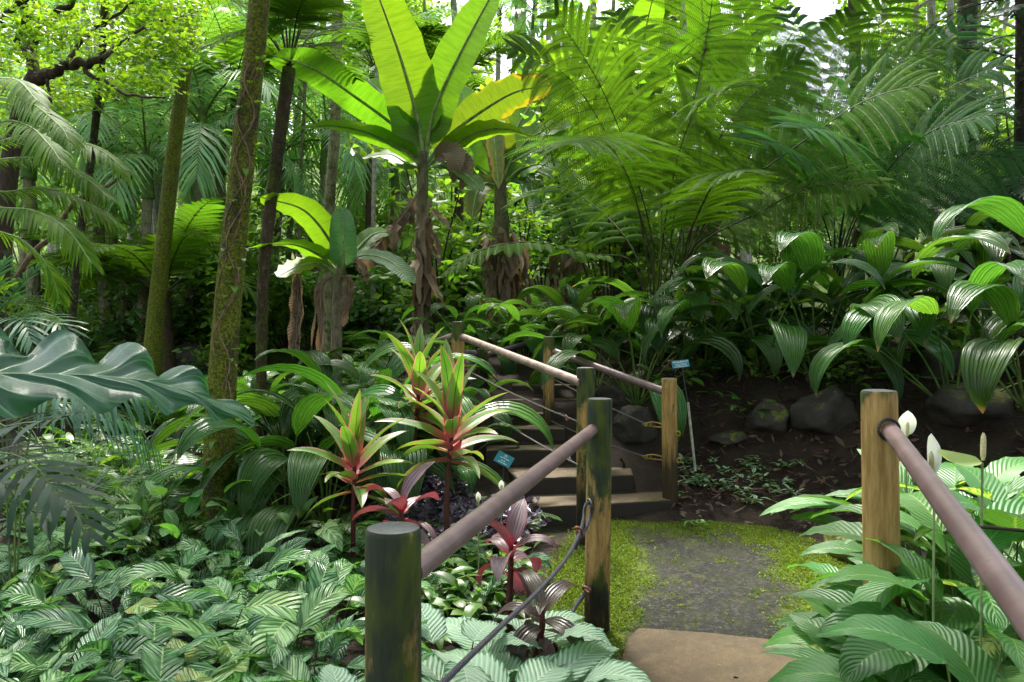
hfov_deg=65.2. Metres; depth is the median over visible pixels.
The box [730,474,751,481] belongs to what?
white striped plant
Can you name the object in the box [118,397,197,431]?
ground fern
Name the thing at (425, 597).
leafy seedling
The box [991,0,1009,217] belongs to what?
forest palm
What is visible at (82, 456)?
grassy plant
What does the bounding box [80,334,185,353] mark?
ground fern
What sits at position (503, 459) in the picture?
plant sign
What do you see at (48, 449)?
grassy plant
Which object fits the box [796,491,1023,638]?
peace lily
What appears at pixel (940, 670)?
peace lily
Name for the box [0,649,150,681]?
striped calathea
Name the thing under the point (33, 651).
striped calathea
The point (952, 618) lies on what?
peace lily
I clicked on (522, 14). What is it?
forest palm
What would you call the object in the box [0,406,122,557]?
palm seedling
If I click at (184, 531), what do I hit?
leafy seedling
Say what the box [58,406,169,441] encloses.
ground fern
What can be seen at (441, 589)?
leafy seedling
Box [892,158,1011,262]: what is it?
tree fern
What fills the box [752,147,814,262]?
forest shrub
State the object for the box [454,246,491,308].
undergrowth shrub
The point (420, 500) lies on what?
purple leaved plant
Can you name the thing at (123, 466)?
grassy plant
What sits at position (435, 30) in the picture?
tree fern
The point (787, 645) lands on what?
peace lily
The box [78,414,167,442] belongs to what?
ground fern
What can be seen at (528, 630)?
purple cordyline
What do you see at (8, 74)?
slender palm
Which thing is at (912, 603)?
peace lily
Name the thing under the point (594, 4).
forest palm
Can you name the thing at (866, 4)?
tree fern
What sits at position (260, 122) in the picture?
slender palm
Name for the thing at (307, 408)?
whaleback plant
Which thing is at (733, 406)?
leafy seedling
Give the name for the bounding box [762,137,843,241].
forest shrub
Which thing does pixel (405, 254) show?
undergrowth shrub
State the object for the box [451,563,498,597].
striped calathea
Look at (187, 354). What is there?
boulder
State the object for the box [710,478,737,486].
white striped plant
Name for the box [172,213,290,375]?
forest shrub
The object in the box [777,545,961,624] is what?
peace lily
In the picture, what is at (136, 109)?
slender palm
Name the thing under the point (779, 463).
white striped plant
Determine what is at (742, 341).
leafy seedling
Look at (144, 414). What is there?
ground fern
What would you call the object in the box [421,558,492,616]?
leafy seedling
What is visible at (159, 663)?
striped calathea
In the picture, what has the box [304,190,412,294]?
forest shrub
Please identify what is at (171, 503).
broad leaved seedling
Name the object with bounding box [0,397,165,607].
palm seedling
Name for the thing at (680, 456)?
white striped plant
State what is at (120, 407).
boulder
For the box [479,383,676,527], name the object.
garden stairs
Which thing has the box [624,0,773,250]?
forest tree
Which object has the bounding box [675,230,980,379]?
whaleback plant
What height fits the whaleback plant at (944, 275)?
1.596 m
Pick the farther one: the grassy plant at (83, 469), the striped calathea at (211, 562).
the grassy plant at (83, 469)
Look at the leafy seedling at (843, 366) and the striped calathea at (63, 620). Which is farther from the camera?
the leafy seedling at (843, 366)
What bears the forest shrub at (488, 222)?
on the ground
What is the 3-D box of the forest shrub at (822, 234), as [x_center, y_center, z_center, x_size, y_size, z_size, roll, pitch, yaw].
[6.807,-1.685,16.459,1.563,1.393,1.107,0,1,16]
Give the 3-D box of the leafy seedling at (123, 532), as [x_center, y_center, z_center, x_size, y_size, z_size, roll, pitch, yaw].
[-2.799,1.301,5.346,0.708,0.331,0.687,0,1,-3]
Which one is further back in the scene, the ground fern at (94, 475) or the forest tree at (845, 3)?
the forest tree at (845, 3)
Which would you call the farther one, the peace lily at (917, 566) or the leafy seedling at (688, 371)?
the leafy seedling at (688, 371)
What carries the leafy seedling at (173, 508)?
on the ground
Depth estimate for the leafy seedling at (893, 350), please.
7.42 m
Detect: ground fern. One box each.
[0,448,102,502]
[0,476,152,537]
[13,399,125,427]
[14,327,110,355]
[22,515,92,530]
[23,422,119,450]
[28,424,99,454]
[42,295,98,331]
[43,326,91,338]
[47,402,135,428]
[50,444,115,464]
[51,459,194,497]
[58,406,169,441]
[59,430,135,456]
[63,440,167,471]
[65,321,131,345]
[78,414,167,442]
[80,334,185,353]
[83,478,173,495]
[88,491,186,519]
[90,341,142,362]
[91,352,207,365]
[93,353,104,362]
[95,485,198,516]
[95,485,211,552]
[96,435,202,469]
[112,452,197,492]
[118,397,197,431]
[123,400,135,420]
[123,407,157,425]
[131,291,256,333]
[146,503,198,530]
[162,367,207,373]
[204,338,268,357]
[237,363,291,389]
[246,317,281,345]
[267,378,289,395]
[279,332,344,359]
[288,513,369,543]
[290,520,363,548]
[292,546,357,572]
[293,358,406,385]
[302,339,357,355]
[333,523,366,557]
[342,327,410,360]
[342,344,389,374]
[342,354,364,378]
[342,545,364,560]
[351,335,408,360]
[352,342,392,359]
[390,311,433,332]
[409,312,491,339]
[429,314,477,330]
[433,552,485,587]
[445,298,560,337]
[451,325,504,340]
[458,306,494,333]
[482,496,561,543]
[487,334,532,350]
[520,292,600,330]
[529,300,609,336]
[644,301,709,353]
[711,303,834,346]
[719,261,781,297]
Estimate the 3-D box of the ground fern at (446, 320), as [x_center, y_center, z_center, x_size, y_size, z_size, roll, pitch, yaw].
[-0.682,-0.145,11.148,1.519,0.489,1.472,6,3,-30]
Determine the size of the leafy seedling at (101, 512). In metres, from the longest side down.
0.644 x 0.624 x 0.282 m
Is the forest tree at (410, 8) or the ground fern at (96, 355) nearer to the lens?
the ground fern at (96, 355)
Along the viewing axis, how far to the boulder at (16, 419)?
9.68 m
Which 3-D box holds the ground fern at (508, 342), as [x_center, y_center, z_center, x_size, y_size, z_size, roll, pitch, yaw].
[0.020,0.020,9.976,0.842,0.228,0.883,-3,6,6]
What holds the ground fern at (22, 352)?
on the ground
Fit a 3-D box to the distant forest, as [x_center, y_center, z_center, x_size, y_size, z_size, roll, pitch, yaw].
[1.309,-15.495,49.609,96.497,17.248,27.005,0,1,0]
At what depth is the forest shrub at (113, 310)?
12.88 m
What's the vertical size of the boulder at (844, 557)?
0.319 m
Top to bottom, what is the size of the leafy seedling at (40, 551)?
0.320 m
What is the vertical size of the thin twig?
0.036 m
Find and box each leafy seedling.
[0,506,49,533]
[3,478,88,528]
[10,432,120,474]
[10,447,93,489]
[12,522,92,573]
[23,475,147,528]
[33,506,140,560]
[52,467,128,483]
[52,488,128,511]
[56,436,143,465]
[60,497,153,548]
[72,528,178,578]
[81,465,143,497]
[81,498,136,531]
[83,502,205,560]
[89,514,158,554]
[89,523,205,581]
[91,453,169,485]
[93,451,142,470]
[100,449,176,483]
[139,472,200,507]
[140,491,236,523]
[150,516,203,546]
[161,449,202,464]
[175,512,243,546]
[304,506,388,535]
[334,604,445,643]
[338,575,442,607]
[344,596,455,611]
[350,544,423,573]
[408,508,470,532]
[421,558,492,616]
[421,562,489,602]
[424,593,474,652]
[425,534,490,593]
[427,577,505,610]
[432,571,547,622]
[436,558,506,602]
[438,553,488,593]
[438,565,464,572]
[443,576,505,618]
[450,523,538,555]
[462,575,513,593]
[466,508,500,555]
[466,536,552,581]
[476,519,537,560]
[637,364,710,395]
[650,360,717,393]
[671,337,708,352]
[675,346,739,382]
[707,330,761,357]
[714,339,787,373]
[714,391,776,425]
[720,337,761,364]
[720,359,786,389]
[724,329,772,361]
[779,358,858,390]
[807,346,867,369]
[823,363,861,383]
[824,366,886,396]
[841,351,878,371]
[851,337,920,372]
[917,327,980,351]
[936,318,982,336]
[945,325,982,342]
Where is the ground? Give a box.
[0,136,1023,676]
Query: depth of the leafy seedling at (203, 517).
5.38 m
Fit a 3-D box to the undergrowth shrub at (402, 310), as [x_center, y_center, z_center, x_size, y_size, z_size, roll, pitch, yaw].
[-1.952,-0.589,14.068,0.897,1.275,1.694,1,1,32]
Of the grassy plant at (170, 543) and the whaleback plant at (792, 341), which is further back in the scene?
the whaleback plant at (792, 341)
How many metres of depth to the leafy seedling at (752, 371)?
7.48 m
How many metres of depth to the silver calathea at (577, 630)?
3.26 m
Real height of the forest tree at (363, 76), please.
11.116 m
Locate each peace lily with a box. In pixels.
[760,449,1023,562]
[761,538,1023,681]
[762,647,886,681]
[764,572,1011,681]
[768,602,998,681]
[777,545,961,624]
[788,596,986,653]
[790,587,1021,681]
[792,481,1021,555]
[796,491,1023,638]
[810,463,1023,630]
[821,591,1023,681]
[822,557,971,621]
[899,460,1023,553]
[918,491,1023,550]
[929,656,1015,681]
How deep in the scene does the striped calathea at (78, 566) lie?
3.85 m
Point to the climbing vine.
(234, 200)
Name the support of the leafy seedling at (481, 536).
on the ground
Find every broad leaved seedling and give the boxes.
[105,494,186,552]
[111,488,229,585]
[117,480,250,560]
[206,494,317,547]
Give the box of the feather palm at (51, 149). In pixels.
[0,77,142,311]
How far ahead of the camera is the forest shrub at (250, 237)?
15.31 m
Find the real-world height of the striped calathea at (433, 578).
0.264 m
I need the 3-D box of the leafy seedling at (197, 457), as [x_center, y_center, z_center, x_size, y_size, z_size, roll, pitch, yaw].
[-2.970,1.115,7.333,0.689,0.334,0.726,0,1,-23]
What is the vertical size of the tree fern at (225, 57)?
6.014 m
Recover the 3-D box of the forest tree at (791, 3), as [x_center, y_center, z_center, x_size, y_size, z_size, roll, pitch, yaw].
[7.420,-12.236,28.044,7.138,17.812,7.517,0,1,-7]
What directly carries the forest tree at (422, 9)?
on the ground
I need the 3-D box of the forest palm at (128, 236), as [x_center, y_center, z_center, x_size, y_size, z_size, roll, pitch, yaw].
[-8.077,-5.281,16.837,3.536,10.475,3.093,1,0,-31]
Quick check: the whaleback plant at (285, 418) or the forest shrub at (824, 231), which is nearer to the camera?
the whaleback plant at (285, 418)
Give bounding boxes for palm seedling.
[0,254,91,354]
[0,274,66,483]
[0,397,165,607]
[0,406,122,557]
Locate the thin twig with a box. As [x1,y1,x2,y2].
[943,525,1023,534]
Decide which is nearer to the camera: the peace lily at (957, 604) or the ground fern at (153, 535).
the peace lily at (957, 604)
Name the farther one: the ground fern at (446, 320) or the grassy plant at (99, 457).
the ground fern at (446, 320)
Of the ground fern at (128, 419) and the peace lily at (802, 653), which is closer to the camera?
the peace lily at (802, 653)
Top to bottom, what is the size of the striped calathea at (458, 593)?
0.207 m
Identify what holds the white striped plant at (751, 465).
on the ground
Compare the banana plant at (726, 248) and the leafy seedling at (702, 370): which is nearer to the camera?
the leafy seedling at (702, 370)
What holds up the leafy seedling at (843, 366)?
on the ground
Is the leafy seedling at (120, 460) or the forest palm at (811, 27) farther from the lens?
the forest palm at (811, 27)
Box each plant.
[0,328,254,425]
[1,478,47,524]
[5,500,61,555]
[21,420,60,452]
[21,438,85,482]
[26,438,60,459]
[34,501,109,529]
[44,428,112,462]
[55,445,119,482]
[56,452,116,492]
[60,482,149,559]
[82,436,128,474]
[89,478,183,522]
[96,438,169,482]
[100,471,200,526]
[102,481,172,503]
[110,445,126,484]
[117,482,170,549]
[122,411,173,445]
[128,384,514,568]
[134,392,454,559]
[136,456,192,484]
[139,374,249,448]
[148,370,284,445]
[149,384,351,490]
[153,342,474,503]
[158,384,420,508]
[161,515,209,545]
[192,353,552,513]
[235,365,400,498]
[235,379,453,506]
[248,193,415,382]
[251,374,300,448]
[270,0,551,335]
[270,335,433,400]
[302,340,491,453]
[328,330,497,408]
[359,405,521,508]
[360,513,430,536]
[370,488,431,517]
[375,508,418,521]
[378,497,437,523]
[388,376,531,443]
[394,292,536,373]
[407,503,466,539]
[409,499,453,518]
[418,470,439,495]
[419,488,454,505]
[421,496,470,505]
[422,470,475,502]
[431,495,474,517]
[433,506,461,535]
[434,329,540,386]
[445,77,574,337]
[449,303,608,383]
[449,494,485,513]
[449,504,536,553]
[451,536,532,588]
[469,493,541,533]
[475,513,533,555]
[480,495,551,531]
[498,302,696,391]
[505,284,610,356]
[516,38,632,332]
[520,0,736,327]
[528,296,743,442]
[550,270,773,365]
[587,265,817,376]
[622,257,904,402]
[626,263,838,357]
[658,0,801,310]
[675,230,931,346]
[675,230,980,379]
[678,453,692,463]
[678,475,695,484]
[678,491,687,496]
[679,466,694,472]
[684,471,698,478]
[694,477,707,486]
[696,475,715,483]
[703,478,716,485]
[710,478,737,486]
[715,464,730,474]
[716,222,1012,356]
[725,230,1019,376]
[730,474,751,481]
[730,485,751,494]
[741,495,753,502]
[744,463,765,469]
[746,455,759,460]
[746,467,763,478]
[750,495,766,504]
[759,260,1023,396]
[759,478,775,485]
[765,232,1020,348]
[769,487,781,494]
[771,459,785,465]
[780,483,804,495]
[782,477,796,483]
[827,276,1023,413]
[838,236,1023,341]
[845,480,1023,561]
[888,195,1023,365]
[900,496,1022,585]
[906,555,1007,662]
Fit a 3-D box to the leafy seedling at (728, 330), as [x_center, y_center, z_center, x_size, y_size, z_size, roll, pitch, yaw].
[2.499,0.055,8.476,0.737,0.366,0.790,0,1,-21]
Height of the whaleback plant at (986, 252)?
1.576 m
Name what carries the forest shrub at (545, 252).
on the ground
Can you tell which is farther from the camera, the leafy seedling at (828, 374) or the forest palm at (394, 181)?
the forest palm at (394, 181)
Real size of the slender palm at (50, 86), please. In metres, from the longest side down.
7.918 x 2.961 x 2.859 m
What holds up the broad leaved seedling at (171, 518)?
on the ground
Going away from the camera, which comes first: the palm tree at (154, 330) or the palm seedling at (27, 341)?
the palm seedling at (27, 341)
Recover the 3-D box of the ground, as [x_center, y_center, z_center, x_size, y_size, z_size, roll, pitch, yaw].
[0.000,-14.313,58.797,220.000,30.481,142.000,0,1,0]
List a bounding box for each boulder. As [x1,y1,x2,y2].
[13,400,60,420]
[56,397,123,409]
[175,342,209,374]
[594,377,634,405]
[612,405,657,443]
[707,430,747,446]
[743,402,788,434]
[788,385,857,434]
[823,535,856,564]
[902,345,962,382]
[923,384,1015,427]
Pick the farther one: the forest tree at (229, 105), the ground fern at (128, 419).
the forest tree at (229, 105)
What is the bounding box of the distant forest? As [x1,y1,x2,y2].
[0,11,1013,188]
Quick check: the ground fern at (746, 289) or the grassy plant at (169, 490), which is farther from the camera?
the ground fern at (746, 289)
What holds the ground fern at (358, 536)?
on the ground
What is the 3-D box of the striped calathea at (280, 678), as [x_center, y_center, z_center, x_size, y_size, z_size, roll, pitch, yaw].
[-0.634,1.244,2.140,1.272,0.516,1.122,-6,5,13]
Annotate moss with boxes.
[527,518,851,660]
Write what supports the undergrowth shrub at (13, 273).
on the ground
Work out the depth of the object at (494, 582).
4.15 m
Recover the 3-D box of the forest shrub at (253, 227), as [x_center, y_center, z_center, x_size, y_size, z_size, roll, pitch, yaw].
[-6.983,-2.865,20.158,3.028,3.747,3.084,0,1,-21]
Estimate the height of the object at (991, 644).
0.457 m
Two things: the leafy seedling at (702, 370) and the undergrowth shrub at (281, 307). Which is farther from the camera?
the undergrowth shrub at (281, 307)
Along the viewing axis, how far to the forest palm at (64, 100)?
25.93 m
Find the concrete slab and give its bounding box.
[621,628,798,681]
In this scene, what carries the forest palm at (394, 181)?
on the ground
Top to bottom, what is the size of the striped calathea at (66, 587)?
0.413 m
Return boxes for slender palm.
[0,0,122,252]
[0,6,53,263]
[29,50,147,315]
[54,1,92,241]
[85,53,222,140]
[121,50,272,236]
[138,64,152,234]
[159,7,272,232]
[199,0,247,166]
[205,1,295,222]
[232,20,365,259]
[281,13,331,191]
[327,111,387,232]
[341,63,388,298]
[413,0,462,223]
[486,0,529,194]
[499,0,577,185]
[501,1,519,30]
[506,0,566,193]
[509,0,586,150]
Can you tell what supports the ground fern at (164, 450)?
on the ground
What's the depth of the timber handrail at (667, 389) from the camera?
6.35 m
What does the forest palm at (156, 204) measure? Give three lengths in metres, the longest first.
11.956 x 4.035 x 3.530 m
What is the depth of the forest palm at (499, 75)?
30.22 m
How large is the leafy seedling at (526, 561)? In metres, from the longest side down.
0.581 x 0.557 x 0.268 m
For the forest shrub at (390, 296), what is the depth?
13.20 m
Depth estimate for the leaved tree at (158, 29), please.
6.93 m
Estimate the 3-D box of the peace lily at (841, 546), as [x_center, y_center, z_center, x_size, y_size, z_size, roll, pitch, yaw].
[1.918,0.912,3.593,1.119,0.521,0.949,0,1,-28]
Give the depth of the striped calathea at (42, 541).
4.89 m
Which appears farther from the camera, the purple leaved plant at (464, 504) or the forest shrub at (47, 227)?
the forest shrub at (47, 227)
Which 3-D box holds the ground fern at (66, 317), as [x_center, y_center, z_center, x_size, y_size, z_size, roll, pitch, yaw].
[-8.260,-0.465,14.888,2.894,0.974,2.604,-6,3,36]
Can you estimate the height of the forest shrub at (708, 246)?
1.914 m
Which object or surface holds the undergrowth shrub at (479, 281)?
on the ground
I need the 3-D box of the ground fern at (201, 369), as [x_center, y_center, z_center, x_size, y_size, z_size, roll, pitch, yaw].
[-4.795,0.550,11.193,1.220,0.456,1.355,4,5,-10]
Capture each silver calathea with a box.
[317,664,357,681]
[421,602,565,681]
[422,649,572,681]
[437,610,628,681]
[444,640,650,681]
[480,612,614,674]
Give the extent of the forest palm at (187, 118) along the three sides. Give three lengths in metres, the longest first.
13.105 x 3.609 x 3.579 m
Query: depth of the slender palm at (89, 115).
15.14 m
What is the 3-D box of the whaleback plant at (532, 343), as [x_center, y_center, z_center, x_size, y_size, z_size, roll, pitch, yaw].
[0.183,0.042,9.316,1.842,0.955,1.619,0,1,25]
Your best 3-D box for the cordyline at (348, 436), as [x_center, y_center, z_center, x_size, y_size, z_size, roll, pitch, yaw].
[-0.944,0.866,4.918,0.724,1.228,0.715,0,1,14]
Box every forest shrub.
[8,290,62,351]
[8,291,50,349]
[13,161,76,262]
[16,175,182,342]
[37,195,76,267]
[58,138,189,245]
[70,276,136,343]
[171,294,183,306]
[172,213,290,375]
[177,151,288,246]
[208,186,311,319]
[211,304,256,322]
[249,158,362,282]
[269,255,351,350]
[296,168,359,222]
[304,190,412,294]
[343,76,524,333]
[346,203,410,302]
[351,250,412,331]
[408,214,493,306]
[433,147,552,270]
[466,146,561,296]
[484,208,535,268]
[511,29,706,334]
[511,217,547,275]
[516,217,560,292]
[519,169,602,275]
[521,194,590,286]
[533,114,705,308]
[563,193,667,300]
[584,252,645,295]
[619,187,664,260]
[631,206,728,295]
[642,197,720,297]
[730,215,796,265]
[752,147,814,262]
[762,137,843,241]
[796,191,844,264]
[811,227,851,275]
[832,215,898,241]
[865,199,931,258]
[920,29,1014,254]
[979,217,1009,263]
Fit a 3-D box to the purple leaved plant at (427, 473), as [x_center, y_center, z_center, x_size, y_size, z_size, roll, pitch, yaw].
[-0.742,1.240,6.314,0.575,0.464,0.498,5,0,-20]
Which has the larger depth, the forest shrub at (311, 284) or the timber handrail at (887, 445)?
the forest shrub at (311, 284)
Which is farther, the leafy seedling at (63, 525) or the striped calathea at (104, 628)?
the leafy seedling at (63, 525)
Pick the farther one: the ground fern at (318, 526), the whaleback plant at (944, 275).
the whaleback plant at (944, 275)
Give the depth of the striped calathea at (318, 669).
3.08 m
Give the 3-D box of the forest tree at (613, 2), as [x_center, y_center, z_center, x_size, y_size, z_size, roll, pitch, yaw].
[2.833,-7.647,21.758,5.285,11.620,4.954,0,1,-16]
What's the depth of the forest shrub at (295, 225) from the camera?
17.25 m
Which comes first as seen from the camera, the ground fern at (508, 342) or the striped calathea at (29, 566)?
the striped calathea at (29, 566)
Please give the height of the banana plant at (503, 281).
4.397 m
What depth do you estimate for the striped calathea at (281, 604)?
3.40 m
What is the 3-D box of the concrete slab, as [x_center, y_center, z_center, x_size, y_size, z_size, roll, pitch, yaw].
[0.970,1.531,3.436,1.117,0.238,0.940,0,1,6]
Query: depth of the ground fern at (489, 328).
10.83 m
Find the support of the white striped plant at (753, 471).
on the ground
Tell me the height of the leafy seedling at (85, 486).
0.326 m
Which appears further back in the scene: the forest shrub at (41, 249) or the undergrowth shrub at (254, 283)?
the forest shrub at (41, 249)
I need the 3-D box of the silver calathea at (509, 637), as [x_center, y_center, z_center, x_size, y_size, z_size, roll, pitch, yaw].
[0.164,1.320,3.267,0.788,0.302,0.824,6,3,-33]
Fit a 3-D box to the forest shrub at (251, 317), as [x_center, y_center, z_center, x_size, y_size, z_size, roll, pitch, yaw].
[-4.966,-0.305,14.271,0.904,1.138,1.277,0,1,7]
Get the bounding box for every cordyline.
[289,381,413,573]
[352,461,438,545]
[368,319,475,502]
[375,339,516,530]
[476,499,558,633]
[494,570,583,659]
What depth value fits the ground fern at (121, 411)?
9.44 m
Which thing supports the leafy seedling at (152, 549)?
on the ground
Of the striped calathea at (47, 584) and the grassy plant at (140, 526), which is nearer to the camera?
the striped calathea at (47, 584)
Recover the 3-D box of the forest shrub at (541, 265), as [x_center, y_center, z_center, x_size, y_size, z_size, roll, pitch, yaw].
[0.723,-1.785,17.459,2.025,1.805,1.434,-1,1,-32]
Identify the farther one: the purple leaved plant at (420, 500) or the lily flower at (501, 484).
the purple leaved plant at (420, 500)
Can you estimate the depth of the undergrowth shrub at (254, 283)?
14.28 m
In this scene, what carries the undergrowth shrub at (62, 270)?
on the ground
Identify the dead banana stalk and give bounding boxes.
[287,273,303,356]
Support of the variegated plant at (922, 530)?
on the ground
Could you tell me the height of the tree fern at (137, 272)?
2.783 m
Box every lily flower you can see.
[476,492,480,594]
[498,480,503,555]
[898,411,916,609]
[927,433,941,621]
[937,433,985,648]
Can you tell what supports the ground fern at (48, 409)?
on the ground
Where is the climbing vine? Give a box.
[195,55,274,519]
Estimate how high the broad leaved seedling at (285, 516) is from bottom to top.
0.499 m
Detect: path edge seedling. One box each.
[679,513,708,527]
[766,498,811,520]
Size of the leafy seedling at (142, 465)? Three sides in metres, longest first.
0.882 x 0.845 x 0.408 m
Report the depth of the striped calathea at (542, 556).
4.62 m
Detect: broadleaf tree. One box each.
[848,0,865,302]
[954,0,979,315]
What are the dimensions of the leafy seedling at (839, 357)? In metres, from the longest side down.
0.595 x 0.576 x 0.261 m
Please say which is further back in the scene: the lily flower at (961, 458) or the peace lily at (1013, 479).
the peace lily at (1013, 479)
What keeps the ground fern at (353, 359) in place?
on the ground
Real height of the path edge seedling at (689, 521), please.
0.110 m
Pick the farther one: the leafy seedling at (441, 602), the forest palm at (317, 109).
the forest palm at (317, 109)
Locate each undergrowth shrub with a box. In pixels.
[9,265,25,329]
[10,278,59,349]
[11,261,85,294]
[40,244,97,313]
[77,277,214,350]
[133,305,210,345]
[169,273,184,301]
[199,252,269,307]
[241,274,306,348]
[275,275,380,353]
[305,276,392,346]
[306,266,362,283]
[342,279,413,358]
[361,275,412,333]
[372,229,518,324]
[397,248,414,264]
[400,217,492,249]
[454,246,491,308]
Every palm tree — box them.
[65,0,107,454]
[139,0,199,408]
[199,0,269,545]
[322,1,343,352]
[369,61,378,336]
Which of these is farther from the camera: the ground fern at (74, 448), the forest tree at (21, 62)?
the forest tree at (21, 62)
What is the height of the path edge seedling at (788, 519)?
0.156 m
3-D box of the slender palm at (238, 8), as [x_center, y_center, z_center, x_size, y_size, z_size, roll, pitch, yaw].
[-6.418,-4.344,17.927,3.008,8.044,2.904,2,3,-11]
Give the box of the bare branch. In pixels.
[14,174,120,278]
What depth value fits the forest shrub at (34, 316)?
12.73 m
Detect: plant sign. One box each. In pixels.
[493,450,514,518]
[671,359,696,470]
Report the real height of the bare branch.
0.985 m
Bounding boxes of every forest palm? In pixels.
[0,39,166,237]
[0,43,217,350]
[0,70,156,354]
[17,0,65,292]
[24,40,293,345]
[47,1,65,255]
[53,37,314,320]
[64,3,70,234]
[92,0,104,217]
[105,9,119,324]
[113,61,320,243]
[127,36,136,251]
[145,59,168,288]
[176,93,192,277]
[186,66,362,336]
[198,4,329,304]
[206,1,236,214]
[220,14,429,281]
[297,121,473,327]
[328,8,481,254]
[450,0,464,207]
[495,1,501,79]
[520,0,526,36]
[588,0,596,204]
[743,23,843,231]
[927,0,943,256]
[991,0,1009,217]
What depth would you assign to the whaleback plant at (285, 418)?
6.18 m
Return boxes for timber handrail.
[365,397,611,681]
[392,321,593,548]
[543,336,681,507]
[860,389,1023,642]
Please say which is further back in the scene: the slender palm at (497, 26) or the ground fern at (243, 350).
the slender palm at (497, 26)
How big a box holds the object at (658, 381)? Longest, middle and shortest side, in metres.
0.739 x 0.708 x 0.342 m
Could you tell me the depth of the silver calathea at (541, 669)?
2.83 m
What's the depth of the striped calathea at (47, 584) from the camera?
4.27 m
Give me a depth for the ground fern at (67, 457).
6.91 m
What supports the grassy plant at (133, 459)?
on the ground
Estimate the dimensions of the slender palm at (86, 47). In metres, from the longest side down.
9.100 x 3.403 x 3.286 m
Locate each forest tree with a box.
[0,0,91,188]
[0,6,92,205]
[40,5,138,166]
[123,29,232,213]
[166,3,294,167]
[242,0,441,210]
[319,0,419,221]
[347,0,514,221]
[531,0,678,201]
[554,0,680,266]
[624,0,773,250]
[659,0,794,262]
[668,0,799,131]
[817,0,956,195]
[844,0,1006,236]
[845,2,943,237]
[847,0,1004,258]
[919,1,1014,174]
[937,0,1014,81]
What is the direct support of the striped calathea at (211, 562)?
on the ground
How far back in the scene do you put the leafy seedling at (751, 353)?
7.59 m
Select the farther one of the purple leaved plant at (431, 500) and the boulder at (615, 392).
the boulder at (615, 392)
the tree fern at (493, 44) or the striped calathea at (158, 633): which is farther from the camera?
the tree fern at (493, 44)
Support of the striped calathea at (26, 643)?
on the ground
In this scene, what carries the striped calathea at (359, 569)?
on the ground
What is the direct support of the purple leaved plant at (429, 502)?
on the ground
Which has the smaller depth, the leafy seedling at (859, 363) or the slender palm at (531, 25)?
the leafy seedling at (859, 363)
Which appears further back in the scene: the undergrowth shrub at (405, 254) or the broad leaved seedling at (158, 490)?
the undergrowth shrub at (405, 254)
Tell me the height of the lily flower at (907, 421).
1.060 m
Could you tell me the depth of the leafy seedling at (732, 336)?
8.60 m
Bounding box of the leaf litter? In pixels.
[0,330,1023,677]
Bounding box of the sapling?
[297,40,307,347]
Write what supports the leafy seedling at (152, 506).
on the ground
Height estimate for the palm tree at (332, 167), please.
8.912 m
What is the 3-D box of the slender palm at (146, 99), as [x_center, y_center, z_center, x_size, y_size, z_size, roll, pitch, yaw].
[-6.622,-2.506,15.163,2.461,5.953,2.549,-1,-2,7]
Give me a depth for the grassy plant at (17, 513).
6.00 m
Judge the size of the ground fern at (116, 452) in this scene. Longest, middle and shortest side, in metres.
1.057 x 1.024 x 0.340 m
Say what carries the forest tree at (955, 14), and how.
on the ground
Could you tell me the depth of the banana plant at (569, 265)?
12.84 m
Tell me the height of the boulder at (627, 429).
0.394 m
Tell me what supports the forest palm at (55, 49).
on the ground
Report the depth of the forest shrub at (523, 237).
18.64 m
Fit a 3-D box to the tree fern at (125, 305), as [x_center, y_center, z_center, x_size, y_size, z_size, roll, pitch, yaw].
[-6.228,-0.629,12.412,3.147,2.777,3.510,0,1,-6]
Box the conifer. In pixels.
[897,0,1023,337]
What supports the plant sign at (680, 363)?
on the ground
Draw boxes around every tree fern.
[11,197,272,372]
[13,224,212,341]
[108,216,317,306]
[134,0,327,352]
[190,0,375,446]
[283,0,450,295]
[416,22,526,222]
[439,0,831,360]
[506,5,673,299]
[643,7,967,353]
[659,0,952,313]
[724,5,1023,335]
[821,94,1013,289]
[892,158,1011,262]
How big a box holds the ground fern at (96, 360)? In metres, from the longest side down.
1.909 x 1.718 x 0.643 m
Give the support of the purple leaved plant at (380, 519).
on the ground
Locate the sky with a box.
[0,0,1014,150]
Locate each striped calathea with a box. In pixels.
[0,513,140,578]
[0,529,97,586]
[0,543,29,572]
[0,547,228,669]
[0,548,88,648]
[0,552,107,611]
[0,555,56,577]
[0,566,130,619]
[0,572,126,634]
[0,596,92,681]
[0,603,253,680]
[0,612,219,681]
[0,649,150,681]
[1,610,141,673]
[4,630,88,681]
[50,519,210,580]
[88,618,262,681]
[92,658,125,681]
[95,533,253,628]
[109,577,254,650]
[110,590,323,681]
[114,530,311,614]
[121,517,249,584]
[131,644,364,681]
[133,559,346,636]
[141,640,211,681]
[141,652,434,681]
[143,561,364,681]
[171,518,338,593]
[203,544,337,593]
[210,611,364,681]
[215,550,437,665]
[250,619,492,681]
[259,519,379,570]
[260,663,353,681]
[350,560,448,596]
[351,562,364,608]
[421,528,490,554]
[421,589,463,616]
[424,566,460,578]
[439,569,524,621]
[449,539,551,582]
[449,545,477,564]
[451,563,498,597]
[465,552,552,602]
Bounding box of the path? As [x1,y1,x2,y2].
[581,522,822,677]
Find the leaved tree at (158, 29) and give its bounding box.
[0,0,214,472]
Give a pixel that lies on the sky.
(823, 8)
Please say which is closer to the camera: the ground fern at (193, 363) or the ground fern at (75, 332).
the ground fern at (193, 363)
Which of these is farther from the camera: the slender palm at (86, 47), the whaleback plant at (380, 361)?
the slender palm at (86, 47)

